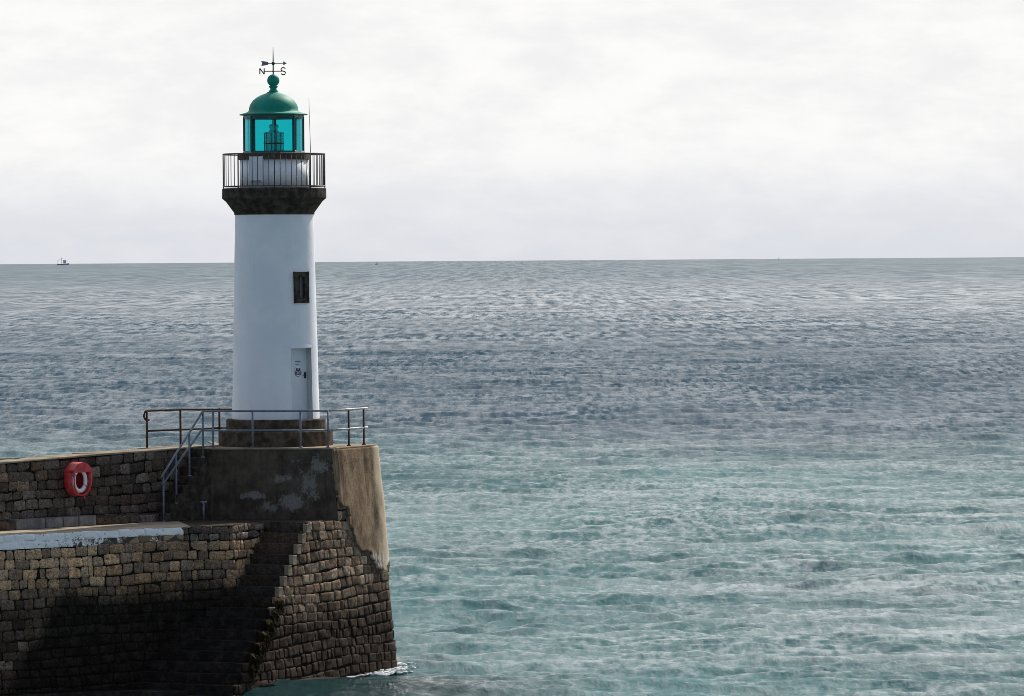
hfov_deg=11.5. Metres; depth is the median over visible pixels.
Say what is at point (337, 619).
stone bastion
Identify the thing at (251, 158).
hatch door
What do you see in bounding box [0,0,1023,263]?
sky
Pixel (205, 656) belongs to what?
harbour steps
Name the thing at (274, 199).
lighthouse
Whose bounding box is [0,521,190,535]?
walkway
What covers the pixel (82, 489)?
lifebuoy
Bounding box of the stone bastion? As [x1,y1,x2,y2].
[204,441,396,695]
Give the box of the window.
[293,271,308,302]
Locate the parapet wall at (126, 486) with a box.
[0,445,219,530]
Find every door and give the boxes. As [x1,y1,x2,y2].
[249,156,263,182]
[291,348,306,418]
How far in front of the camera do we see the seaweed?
145.16 m
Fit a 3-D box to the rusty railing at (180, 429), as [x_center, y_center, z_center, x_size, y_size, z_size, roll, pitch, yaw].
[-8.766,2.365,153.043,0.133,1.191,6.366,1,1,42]
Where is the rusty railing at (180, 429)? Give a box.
[143,408,231,447]
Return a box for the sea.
[0,257,1023,695]
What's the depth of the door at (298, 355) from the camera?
151.78 m
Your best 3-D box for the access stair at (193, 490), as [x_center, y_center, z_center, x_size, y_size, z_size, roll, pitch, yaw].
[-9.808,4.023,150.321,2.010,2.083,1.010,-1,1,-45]
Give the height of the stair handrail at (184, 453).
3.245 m
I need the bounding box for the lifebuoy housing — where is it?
[64,462,92,498]
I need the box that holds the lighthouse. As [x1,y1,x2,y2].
[219,53,332,446]
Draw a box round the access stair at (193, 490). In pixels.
[153,448,211,521]
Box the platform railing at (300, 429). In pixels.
[203,407,367,447]
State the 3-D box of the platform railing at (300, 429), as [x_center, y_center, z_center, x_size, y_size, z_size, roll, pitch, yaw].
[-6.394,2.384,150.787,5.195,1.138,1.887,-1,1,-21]
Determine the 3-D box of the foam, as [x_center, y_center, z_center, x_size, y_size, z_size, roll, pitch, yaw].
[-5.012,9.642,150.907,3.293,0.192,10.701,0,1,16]
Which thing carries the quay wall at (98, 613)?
in the sea
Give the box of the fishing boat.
[57,258,68,264]
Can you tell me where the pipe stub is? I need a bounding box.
[200,501,206,519]
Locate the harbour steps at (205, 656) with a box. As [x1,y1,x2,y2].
[127,519,333,695]
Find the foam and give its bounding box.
[348,662,420,677]
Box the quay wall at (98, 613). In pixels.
[0,523,336,695]
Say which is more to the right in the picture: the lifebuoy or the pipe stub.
the pipe stub
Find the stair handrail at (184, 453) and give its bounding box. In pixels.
[160,410,204,521]
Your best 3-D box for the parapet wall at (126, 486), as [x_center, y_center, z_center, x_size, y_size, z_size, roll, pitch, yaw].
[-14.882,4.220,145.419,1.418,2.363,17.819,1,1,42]
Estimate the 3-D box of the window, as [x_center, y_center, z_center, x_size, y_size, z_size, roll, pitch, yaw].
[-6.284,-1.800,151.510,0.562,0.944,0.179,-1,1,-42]
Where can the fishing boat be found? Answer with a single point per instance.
(64, 261)
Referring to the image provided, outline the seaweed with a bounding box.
[250,598,284,683]
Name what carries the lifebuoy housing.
attached to the parapet wall at (126, 486)
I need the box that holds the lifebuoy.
[72,472,87,492]

